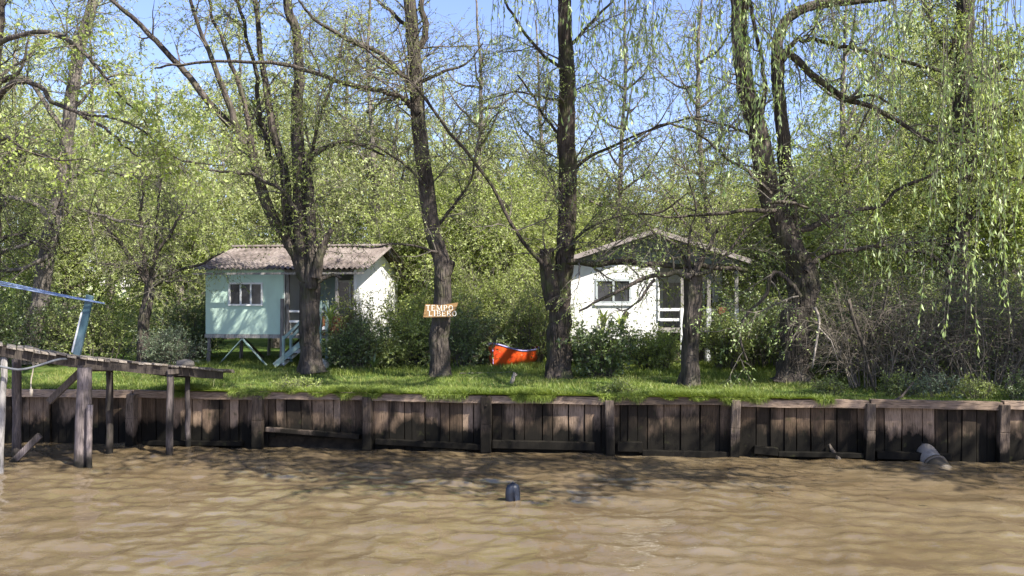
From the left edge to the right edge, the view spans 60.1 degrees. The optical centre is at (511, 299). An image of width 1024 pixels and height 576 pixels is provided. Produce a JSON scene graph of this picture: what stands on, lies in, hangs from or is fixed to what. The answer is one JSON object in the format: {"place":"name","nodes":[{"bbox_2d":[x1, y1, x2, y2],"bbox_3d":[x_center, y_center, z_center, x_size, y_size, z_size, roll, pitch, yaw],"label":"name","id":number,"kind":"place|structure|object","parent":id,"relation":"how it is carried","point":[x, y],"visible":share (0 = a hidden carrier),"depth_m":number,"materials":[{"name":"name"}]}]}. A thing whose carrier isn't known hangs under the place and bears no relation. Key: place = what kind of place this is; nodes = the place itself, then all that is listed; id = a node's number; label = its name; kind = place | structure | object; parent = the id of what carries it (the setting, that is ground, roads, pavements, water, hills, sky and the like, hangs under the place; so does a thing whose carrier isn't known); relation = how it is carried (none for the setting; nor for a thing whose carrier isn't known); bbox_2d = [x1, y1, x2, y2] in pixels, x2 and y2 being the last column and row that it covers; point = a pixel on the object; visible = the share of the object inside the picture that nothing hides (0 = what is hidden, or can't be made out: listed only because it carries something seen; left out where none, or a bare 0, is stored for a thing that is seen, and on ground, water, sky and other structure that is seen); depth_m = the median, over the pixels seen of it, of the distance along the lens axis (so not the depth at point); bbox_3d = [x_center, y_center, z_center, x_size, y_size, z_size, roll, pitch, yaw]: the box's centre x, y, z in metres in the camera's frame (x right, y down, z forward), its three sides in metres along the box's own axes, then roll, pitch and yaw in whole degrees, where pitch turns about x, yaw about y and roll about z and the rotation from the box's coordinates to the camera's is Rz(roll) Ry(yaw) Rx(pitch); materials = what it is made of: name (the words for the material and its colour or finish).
{"place":"outdoors","nodes":[
{"label":"outdoors","id":0,"kind":"place"},
{"bbox_2d":[0,442,1023,575],"bbox_3d":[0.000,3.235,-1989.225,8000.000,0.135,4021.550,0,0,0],"label":"river","id":1,"kind":"structure","parent":0,"point":[139,509],"depth_m":13.31,"materials":[{"name":"liquid"}]},
{"bbox_2d":[0,281,234,473],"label":"jetty","id":2,"kind":"object","parent":1,"relation":"in","point":[85,366],"visible":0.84,"depth_m":17.56,"materials":[{"name":"wood"}]},
{"bbox_2d":[27,351,34,396],"bbox_3d":[-9.176,1.411,16.925,0.196,0.898,0.106,0,0,0],"label":"rope","id":3,"kind":"object","parent":2,"relation":"hanging from","point":[31,393],"visible":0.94,"depth_m":16.94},
{"bbox_2d":[0,358,66,370],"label":"hose","id":4,"kind":"object","parent":2,"relation":"hanging from","point":[31,367],"visible":1,"depth_m":16.66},
{"bbox_2d":[176,359,194,365],"bbox_3d":[-6.968,1.363,18.901,0.393,0.174,0.269,0,0,0],"label":"stone","id":5,"kind":"object","parent":2,"relation":"on","point":[186,362],"visible":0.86,"depth_m":18.81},
{"bbox_2d":[505,481,519,501],"bbox_3d":[0.013,3.134,14.198,0.230,0.432,0.210,0,0,6],"label":"float","id":6,"kind":"object","parent":1,"relation":"on","point":[512,492],"visible":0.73,"depth_m":14.12,"materials":[{"name":"plastic"}]},
{"bbox_2d":[4,389,1023,462],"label":"retaining wall","id":7,"kind":"structure","parent":1,"relation":"in","point":[992,431],"depth_m":18.61,"materials":[{"name":"brown wood"}]},
{"bbox_2d":[165,380,838,407],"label":"overhanging grass","id":8,"kind":"structure","parent":7,"relation":"on","point":[528,394],"depth_m":18.71,"materials":[{"name":"plant"}]},
{"bbox_2d":[917,443,951,468],"bbox_3d":[8.353,3.291,17.452,0.478,0.898,1.356,0,0,0],"label":"drain pipe","id":9,"kind":"object","parent":7,"relation":"attached to","point":[930,454],"visible":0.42,"depth_m":17.48,"materials":[{"name":"concrete"}]},
{"bbox_2d":[0,303,1023,457],"bbox_3d":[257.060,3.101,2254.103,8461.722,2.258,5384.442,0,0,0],"label":"ground","id":10,"kind":"structure","parent":0,"point":[260,345],"depth_m":21.48,"materials":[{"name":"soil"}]},
{"bbox_2d":[0,273,66,358],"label":"tall shrub","id":11,"kind":"object","parent":10,"relation":"on","point":[3,326],"visible":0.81,"depth_m":26.17,"materials":[{"name":"green plant"}]},
{"bbox_2d":[0,283,95,365],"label":"tall shrub","id":12,"kind":"object","parent":10,"relation":"on","point":[45,337],"visible":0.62,"depth_m":26.68,"materials":[{"name":"green plant"}]},
{"bbox_2d":[0,0,100,292],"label":"edge tree","id":13,"kind":"object","parent":10,"relation":"on","point":[3,80],"visible":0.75,"depth_m":24.85,"materials":[{"name":"green plant"}]},
{"bbox_2d":[0,0,134,344],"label":"willow tree","id":14,"kind":"object","parent":10,"relation":"on","point":[14,61],"visible":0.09,"depth_m":38.27,"materials":[{"name":"plant"}]},
{"bbox_2d":[0,135,160,351],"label":"alder tree","id":15,"kind":"object","parent":10,"relation":"on","point":[67,275],"visible":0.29,"depth_m":32.48,"materials":[{"name":"green plant"}]},
{"bbox_2d":[0,23,166,329],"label":"willow tree","id":16,"kind":"object","parent":10,"relation":"on","point":[31,169],"visible":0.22,"depth_m":32.84,"materials":[{"name":"plant"}]},
{"bbox_2d":[30,292,155,367],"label":"tall shrub","id":17,"kind":"object","parent":10,"relation":"on","point":[92,345],"visible":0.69,"depth_m":27.18,"materials":[{"name":"green plant"}]},
{"bbox_2d":[0,0,217,364],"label":"twiggy tree","id":18,"kind":"object","parent":10,"relation":"on","point":[42,280],"visible":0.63,"depth_m":26.85,"materials":[{"name":"green plant"}]},
{"bbox_2d":[2,0,244,338],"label":"willow tree","id":19,"kind":"object","parent":10,"relation":"on","point":[86,103],"visible":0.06,"depth_m":43.51,"materials":[{"name":"plant"}]},
{"bbox_2d":[0,7,257,218],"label":"overhanging tree","id":20,"kind":"object","parent":10,"relation":"on","point":[141,105],"visible":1,"depth_m":17.05,"materials":[{"name":"green plant"}]},
{"bbox_2d":[65,137,258,361],"bbox_3d":[-10.366,-1.490,26.613,6.086,7.208,3.746,0,0,0],"label":"tree","id":21,"kind":"object","parent":10,"relation":"on","point":[150,286],"visible":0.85,"depth_m":26.37,"materials":[{"name":"green plant"}]},
{"bbox_2d":[77,157,260,357],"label":"alder tree","id":22,"kind":"object","parent":10,"relation":"on","point":[201,257],"visible":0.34,"depth_m":32.37,"materials":[{"name":"green plant"}]},
{"bbox_2d":[63,58,280,326],"bbox_3d":[-13.691,-3.565,36.567,9.778,11.543,11.948,0,0,-36],"label":"willow tree","id":23,"kind":"object","parent":10,"relation":"on","point":[209,174],"visible":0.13,"depth_m":34.35,"materials":[{"name":"plant"}]},
{"bbox_2d":[129,318,214,365],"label":"pale shrub","id":24,"kind":"object","parent":10,"relation":"on","point":[169,349],"visible":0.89,"depth_m":25.79,"materials":[{"name":"green plant"}]},
{"bbox_2d":[125,283,231,361],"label":"tall shrub","id":25,"kind":"object","parent":10,"relation":"on","point":[197,326],"visible":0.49,"depth_m":29.58,"materials":[{"name":"green plant"}]},
{"bbox_2d":[107,0,357,338],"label":"willow tree","id":26,"kind":"object","parent":10,"relation":"on","point":[240,68],"visible":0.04,"depth_m":44.73,"materials":[{"name":"plant"}]},
{"bbox_2d":[53,0,419,374],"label":"forked tree","id":27,"kind":"object","parent":10,"relation":"on","point":[298,236],"visible":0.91,"depth_m":24.39,"materials":[{"name":"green plant"}]},
{"bbox_2d":[114,58,403,347],"bbox_3d":[-10.651,-4.051,37.818,10.628,12.546,12.986,0,0,41],"label":"willow tree","id":28,"kind":"object","parent":10,"relation":"on","point":[275,342],"visible":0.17,"depth_m":36.01,"materials":[{"name":"plant"}]},
{"bbox_2d":[169,36,363,244],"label":"willow tree","id":29,"kind":"object","parent":10,"relation":"on","point":[282,99],"visible":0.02,"depth_m":59.55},
{"bbox_2d":[268,374,324,389],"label":"weed clump","id":30,"kind":"object","parent":10,"relation":"on","point":[290,382],"visible":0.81,"depth_m":19.60,"materials":[{"name":"green plant"}]},
{"bbox_2d":[192,244,410,366],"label":"stilt house","id":31,"kind":"structure","parent":10,"relation":"on","point":[267,306],"depth_m":27.93,"materials":[{"name":"teal wood"}]},
{"bbox_2d":[228,282,262,305],"bbox_3d":[-8.367,-0.160,27.845,1.120,0.730,0.110,0,0,7],"label":"window frame","id":32,"kind":"structure","parent":31,"relation":"in","point":[239,297],"depth_m":27.84,"materials":[{"name":"white wood"}]},
{"bbox_2d":[320,278,334,315],"bbox_3d":[-6.203,0.190,29.543,0.700,1.820,0.040,0,0,7],"label":"door","id":33,"kind":"structure","parent":31,"relation":"in","point":[330,283],"depth_m":29.51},
{"bbox_2d":[339,280,353,308],"bbox_3d":[-5.368,-0.145,29.382,0.910,0.960,0.110,0,0,7],"label":"window frame","id":34,"kind":"structure","parent":31,"relation":"in","point":[343,284],"depth_m":29.42,"materials":[{"name":"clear glass"}]},
{"bbox_2d":[320,302,339,326],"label":"flax plant","id":35,"kind":"object","parent":10,"relation":"on","point":[330,314],"visible":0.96,"depth_m":25.98,"materials":[{"name":"green plant"}]},
{"bbox_2d":[220,0,451,319],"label":"willow tree","id":36,"kind":"object","parent":10,"relation":"on","point":[339,20],"visible":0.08,"depth_m":41.44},
{"bbox_2d":[130,0,548,376],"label":"tree","id":37,"kind":"object","parent":10,"relation":"on","point":[438,340],"visible":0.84,"depth_m":23.01,"materials":[{"name":"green plant"}]},
{"bbox_2d":[423,303,457,316],"bbox_3d":[-1.834,0.275,22.889,0.908,0.385,0.142,0,0,3],"label":"sign","id":38,"kind":"object","parent":37,"relation":"attached to","point":[445,310],"visible":1,"depth_m":22.83,"materials":[{"name":"brown wood"}]},
{"bbox_2d":[319,272,390,362],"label":"climber bush","id":39,"kind":"object","parent":10,"relation":"on","point":[349,315],"visible":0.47,"depth_m":26.49,"materials":[{"name":"green plant"}]},
{"bbox_2d":[320,312,404,369],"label":"bush","id":40,"kind":"object","parent":10,"relation":"on","point":[347,352],"visible":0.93,"depth_m":25.64,"materials":[{"name":"green plant"}]},
{"bbox_2d":[275,0,465,247],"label":"poplar tree","id":41,"kind":"object","parent":10,"relation":"on","point":[372,154],"visible":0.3,"depth_m":35.50,"materials":[{"name":"green plant"}]},
{"bbox_2d":[368,354,382,370],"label":"flax plant","id":42,"kind":"object","parent":10,"relation":"on","point":[374,362],"visible":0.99,"depth_m":24.99,"materials":[{"name":"green plant"}]},
{"bbox_2d":[273,63,504,317],"bbox_3d":[-4.306,-3.808,37.083,12.467,12.045,10.203,0,0,-40],"label":"willow tree","id":43,"kind":"object","parent":10,"relation":"on","point":[367,183],"visible":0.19,"depth_m":36.07,"materials":[{"name":"plant"}]},
{"bbox_2d":[359,330,422,369],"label":"bush","id":44,"kind":"object","parent":10,"relation":"on","point":[398,357],"visible":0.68,"depth_m":25.95,"materials":[{"name":"green plant"}]},
{"bbox_2d":[316,148,503,318],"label":"alder tree","id":45,"kind":"object","parent":10,"relation":"on","point":[395,239],"visible":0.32,"depth_m":31.73,"materials":[{"name":"green plant"}]},
{"bbox_2d":[373,298,457,367],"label":"tall shrub","id":46,"kind":"object","parent":10,"relation":"on","point":[416,330],"visible":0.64,"depth_m":26.61,"materials":[{"name":"green plant"}]},
{"bbox_2d":[357,254,494,362],"bbox_3d":[-2.776,0.417,28.058,4.545,3.662,3.577,0,0,0],"label":"tall shrub","id":47,"kind":"object","parent":10,"relation":"on","point":[407,303],"visible":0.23,"depth_m":27.48,"materials":[{"name":"green plant"}]},
{"bbox_2d":[376,52,550,318],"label":"willow tree","id":48,"kind":"object","parent":10,"relation":"on","point":[441,92],"visible":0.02,"depth_m":44.27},
{"bbox_2d":[408,234,539,361],"bbox_3d":[-1.360,-0.036,28.282,4.324,4.251,3.973,0,0,42],"label":"tall shrub","id":49,"kind":"object","parent":10,"relation":"on","point":[463,286],"visible":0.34,"depth_m":28.39,"materials":[{"name":"green plant"}]},
{"bbox_2d":[421,291,527,366],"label":"tall shrub","id":50,"kind":"object","parent":10,"relation":"on","point":[471,345],"visible":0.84,"depth_m":25.90,"materials":[{"name":"green plant"}]},
{"bbox_2d":[358,86,598,319],"bbox_3d":[-1.106,-3.565,40.408,11.948,11.543,9.778,0,0,14],"label":"willow tree","id":51,"kind":"object","parent":10,"relation":"on","point":[506,163],"visible":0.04,"depth_m":38.43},
{"bbox_2d":[388,137,574,347],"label":"alder tree","id":52,"kind":"object","parent":10,"relation":"on","point":[483,242],"visible":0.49,"depth_m":30.94,"materials":[{"name":"green plant"}]},
{"bbox_2d":[384,0,597,304],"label":"poplar tree","id":53,"kind":"object","parent":10,"relation":"on","point":[478,161],"visible":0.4,"depth_m":32.60,"materials":[{"name":"green plant"}]},
{"bbox_2d":[0,243,1023,337],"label":"woodland","id":54,"kind":"object","parent":10,"relation":"on","point":[122,293],"visible":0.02,"depth_m":49.48,"materials":[{"name":"green plant"}]},
{"bbox_2d":[452,234,574,360],"bbox_3d":[-0.103,-0.045,28.745,4.221,4.272,4.090,0,0,0],"label":"tall shrub","id":55,"kind":"object","parent":10,"relation":"on","point":[484,290],"visible":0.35,"depth_m":28.32,"materials":[{"name":"green plant"}]},
{"bbox_2d":[488,343,539,365],"bbox_3d":[0.065,1.601,26.415,0.990,0.732,2.634,0,0,29],"label":"canoe","id":56,"kind":"object","parent":10,"relation":"on","point":[506,354],"visible":0.84,"depth_m":25.51,"materials":[{"name":"plastic"}]},
{"bbox_2d":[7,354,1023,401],"bbox_3d":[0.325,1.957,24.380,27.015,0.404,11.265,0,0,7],"label":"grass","id":57,"kind":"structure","parent":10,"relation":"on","point":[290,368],"depth_m":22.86,"materials":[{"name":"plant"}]},
{"bbox_2d":[442,0,613,267],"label":"poplar tree","id":58,"kind":"object","parent":10,"relation":"on","point":[538,111],"visible":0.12,"depth_m":38.43,"materials":[{"name":"green plant"}]},
{"bbox_2d":[285,0,771,379],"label":"straight tree","id":59,"kind":"object","parent":10,"relation":"on","point":[556,275],"visible":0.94,"depth_m":22.47,"materials":[{"name":"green plant"}]},
{"bbox_2d":[471,251,586,363],"bbox_3d":[0.607,0.289,27.801,3.890,3.696,4.160,0,0,0],"label":"tall shrub","id":60,"kind":"object","parent":10,"relation":"on","point":[532,332],"visible":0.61,"depth_m":26.98,"materials":[{"name":"green plant"}]},
{"bbox_2d":[454,153,622,352],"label":"alder tree","id":61,"kind":"object","parent":10,"relation":"on","point":[581,220],"visible":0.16,"depth_m":32.69,"materials":[{"name":"green plant"}]},
{"bbox_2d":[492,115,632,326],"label":"willow tree","id":62,"kind":"object","parent":10,"relation":"on","point":[557,160],"visible":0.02,"depth_m":43.30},
{"bbox_2d":[554,315,643,377],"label":"dark bush","id":63,"kind":"object","parent":10,"relation":"on","point":[601,354],"visible":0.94,"depth_m":22.54,"materials":[{"name":"green plant"}]},
{"bbox_2d":[526,149,685,319],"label":"alder tree","id":64,"kind":"object","parent":10,"relation":"on","point":[604,199],"visible":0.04,"depth_m":36.84,"materials":[{"name":"green plant"}]},
{"bbox_2d":[594,376,641,394],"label":"weed clump","id":65,"kind":"object","parent":10,"relation":"on","point":[617,385],"visible":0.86,"depth_m":18.78,"materials":[{"name":"green plant"}]},
{"bbox_2d":[532,0,731,254],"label":"poplar tree","id":66,"kind":"object","parent":10,"relation":"on","point":[623,148],"visible":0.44,"depth_m":34.80,"materials":[{"name":"green plant"}]},
{"bbox_2d":[622,313,682,370],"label":"green bush","id":67,"kind":"object","parent":10,"relation":"on","point":[658,353],"visible":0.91,"depth_m":25.11,"materials":[{"name":"green plant"}]},
{"bbox_2d":[571,228,750,363],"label":"gabled house","id":68,"kind":"structure","parent":10,"relation":"on","point":[586,285],"depth_m":28.50,"materials":[{"name":"white wood"}]},
{"bbox_2d":[595,279,631,303],"bbox_3d":[3.262,-0.258,28.495,1.153,0.792,0.110,0,0,0],"label":"window frame","id":69,"kind":"structure","parent":68,"relation":"in","point":[600,292],"depth_m":28.51,"materials":[{"name":"white wood"}]},
{"bbox_2d":[663,283,679,333],"bbox_3d":[5.596,0.355,30.525,0.800,1.850,0.090,0,0,0],"label":"door","id":70,"kind":"structure","parent":68,"relation":"in","point":[676,314],"depth_m":30.53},
{"bbox_2d":[702,287,713,315],"bbox_3d":[6.596,0.080,30.495,0.710,1.010,0.110,0,0,0],"label":"window frame","id":71,"kind":"structure","parent":68,"relation":"in","point":[712,294],"depth_m":30.51,"materials":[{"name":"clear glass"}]},
{"bbox_2d":[605,141,739,295],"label":"willow tree","id":72,"kind":"object","parent":10,"relation":"on","point":[662,214],"visible":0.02,"depth_m":45.08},
{"bbox_2d":[569,121,809,386],"bbox_3d":[4.274,-1.111,20.868,5.836,6.410,3.849,0,0,0],"label":"pollarded tree","id":73,"kind":"object","parent":10,"relation":"on","point":[692,278],"visible":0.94,"depth_m":21.11,"materials":[{"name":"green plant"}]},
{"bbox_2d":[577,0,804,304],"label":"poplar tree","id":74,"kind":"object","parent":10,"relation":"on","point":[706,218],"visible":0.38,"depth_m":32.90,"materials":[{"name":"green plant"}]},
{"bbox_2d":[644,149,783,304],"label":"alder tree","id":75,"kind":"object","parent":10,"relation":"on","point":[697,222],"visible":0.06,"depth_m":37.34,"materials":[{"name":"green plant"}]},
{"bbox_2d":[699,310,763,371],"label":"bush","id":76,"kind":"object","parent":10,"relation":"on","point":[710,339],"visible":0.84,"depth_m":25.75,"materials":[{"name":"green plant"}]},
{"bbox_2d":[700,263,786,358],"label":"tall shrub","id":77,"kind":"object","parent":10,"relation":"on","point":[743,299],"visible":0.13,"depth_m":29.05,"materials":[{"name":"green plant"}]},
{"bbox_2d":[476,0,1023,387],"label":"willow","id":78,"kind":"object","parent":10,"relation":"on","point":[780,196],"visible":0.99,"depth_m":20.46,"materials":[{"name":"green plant"}]},
{"bbox_2d":[699,284,820,367],"bbox_3d":[7.573,0.858,27.044,3.436,2.701,4.084,0,0,-40],"label":"tall shrub","id":79,"kind":"object","parent":10,"relation":"on","point":[758,348],"visible":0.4,"depth_m":26.71,"materials":[{"name":"green plant"}]},
{"bbox_2d":[683,145,868,361],"bbox_3d":[8.930,-1.393,31.139,7.113,8.460,7.100,0,0,29],"label":"alder tree","id":80,"kind":"object","parent":10,"relation":"on","point":[753,231],"visible":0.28,"depth_m":30.80,"materials":[{"name":"green plant"}]},
{"bbox_2d":[679,136,877,309],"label":"willow tree","id":81,"kind":"object","parent":10,"relation":"on","point":[754,200],"depth_m":40.35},
{"bbox_2d":[808,370,849,395],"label":"weed clump","id":82,"kind":"object","parent":10,"relation":"on","point":[827,386],"visible":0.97,"depth_m":19.15,"materials":[{"name":"green plant"}]},
{"bbox_2d":[721,1,946,303],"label":"poplar tree","id":83,"kind":"object","parent":10,"relation":"on","point":[843,131],"visible":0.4,"depth_m":29.86,"materials":[{"name":"green plant"}]},
{"bbox_2d":[757,263,924,368],"bbox_3d":[9.584,0.493,25.941,4.761,3.197,3.550,0,0,0],"label":"tall shrub","id":84,"kind":"object","parent":10,"relation":"on","point":[846,273],"visible":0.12,"depth_m":25.87,"materials":[{"name":"green plant"}]},
{"bbox_2d":[777,74,915,309],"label":"willow tree","id":85,"kind":"object","parent":10,"relation":"on","point":[830,138],"visible":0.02,"depth_m":41.81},
{"bbox_2d":[742,100,951,349],"bbox_3d":[11.339,-1.773,29.818,7.903,9.400,7.889,0,0,-39],"label":"alder tree","id":86,"kind":"object","parent":10,"relation":"on","point":[825,228],"visible":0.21,"depth_m":28.89,"materials":[{"name":"green plant"}]},
{"bbox_2d":[770,273,943,379],"bbox_3d":[9.206,1.105,23.720,4.760,4.086,4.207,0,0,0],"label":"thicket","id":87,"kind":"object","parent":10,"relation":"on","point":[826,363],"visible":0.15,"depth_m":23.26,"materials":[{"name":"brown plant"}]},
{"bbox_2d":[847,299,881,392],"bbox_3d":[7.970,1.119,20.062,0.752,2.257,0.141,0,0,1],"label":"dead limb","id":88,"kind":"object","parent":10,"relation":"on","point":[863,345],"visible":0.91,"depth_m":20.07,"materials":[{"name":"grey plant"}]},
{"bbox_2d":[747,240,1008,388],"bbox_3d":[8.442,0.690,21.335,5.392,4.052,5.280,0,0,0],"label":"thicket","id":89,"kind":"object","parent":10,"relation":"on","point":[847,359],"visible":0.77,"depth_m":20.66,"materials":[{"name":"brown plant"}]},
{"bbox_2d":[811,307,837,368],"bbox_3d":[7.149,0.882,20.260,0.587,1.422,0.083,0,0,13],"label":"dead limb","id":90,"kind":"object","parent":89,"relation":"hanging from","point":[817,334],"visible":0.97,"depth_m":20.28,"materials":[{"name":"wood"}]},
{"bbox_2d":[867,286,898,352],"bbox_3d":[8.325,0.449,19.885,0.692,1.506,0.124,0,0,11],"label":"dead limb","id":91,"kind":"object","parent":89,"relation":"in","point":[883,308],"visible":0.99,"depth_m":19.88,"materials":[{"name":"wood"}]},
{"bbox_2d":[771,0,992,307],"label":"willow tree","id":92,"kind":"object","parent":10,"relation":"on","point":[818,98],"visible":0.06,"depth_m":38.60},
{"bbox_2d":[876,367,925,396],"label":"weed clump","id":93,"kind":"object","parent":10,"relation":"on","point":[886,389],"visible":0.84,"depth_m":18.86,"materials":[{"name":"green plant"}]},
{"bbox_2d":[784,234,1023,377],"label":"thicket","id":94,"kind":"object","parent":10,"relation":"on","point":[898,290],"visible":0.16,"depth_m":22.93,"materials":[{"name":"brown plant"}]},
{"bbox_2d":[798,0,1023,303],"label":"willow tree","id":95,"kind":"object","parent":10,"relation":"on","point":[906,146],"visible":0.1,"depth_m":32.49,"materials":[{"name":"plant"}]},
{"bbox_2d":[809,238,1023,387],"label":"thicket","id":96,"kind":"object","parent":10,"relation":"on","point":[939,357],"visible":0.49,"depth_m":20.61,"materials":[{"name":"brown plant"}]},
{"bbox_2d":[841,0,1023,369],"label":"ivy clad tree","id":97,"kind":"object","parent":10,"relation":"on","point":[958,5],"visible":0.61,"depth_m":24.70,"materials":[{"name":"green plant"}]},
{"bbox_2d":[899,368,967,398],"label":"weed clump","id":98,"kind":"object","parent":10,"relation":"on","point":[931,383],"visible":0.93,"depth_m":18.60,"materials":[{"name":"green plant"}]},
{"bbox_2d":[860,0,1023,344],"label":"willow tree","id":99,"kind":"object","parent":10,"relation":"on","point":[1001,12],"visible":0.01,"depth_m":35.52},
{"bbox_2d":[863,242,1023,395],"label":"thicket","id":100,"kind":"object","parent":10,"relation":"on","point":[996,362],"visible":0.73,"depth_m":20.07,"materials":[{"name":"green plant"}]},
{"bbox_2d":[865,242,1023,379],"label":"thicket","id":101,"kind":"object","parent":10,"relation":"on","point":[984,275],"visible":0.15,"depth_m":23.12,"materials":[{"name":"green plant"}]},
{"bbox_2d":[872,100,1023,363],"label":"alder tree","id":102,"kind":"object","parent":10,"relation":"on","point":[983,232],"visible":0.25,"depth_m":28.12,"materials":[{"name":"green plant"}]},
{"bbox_2d":[920,254,1023,384],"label":"thicket","id":103,"kind":"object","parent":10,"relation":"on","point":[1015,318],"visible":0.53,"depth_m":20.65,"materials":[{"name":"brown plant"}]},
{"bbox_2d":[947,371,1005,399],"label":"weed clump","id":104,"kind":"object","parent":10,"relation":"on","point":[974,389],"visible":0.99,"depth_m":18.50,"materials":[{"name":"green plant"}]},
{"bbox_2d":[1000,368,1023,399],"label":"weed clump","id":105,"kind":"object","parent":10,"relation":"on","point":[1017,388],"visible":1,"depth_m":18.21,"materials":[{"name":"green plant"}]},
{"bbox_2d":[1,0,1023,298],"label":"sky","id":106,"kind":"structure","parent":0,"point":[142,8],"materials":[{"name":"blue"}]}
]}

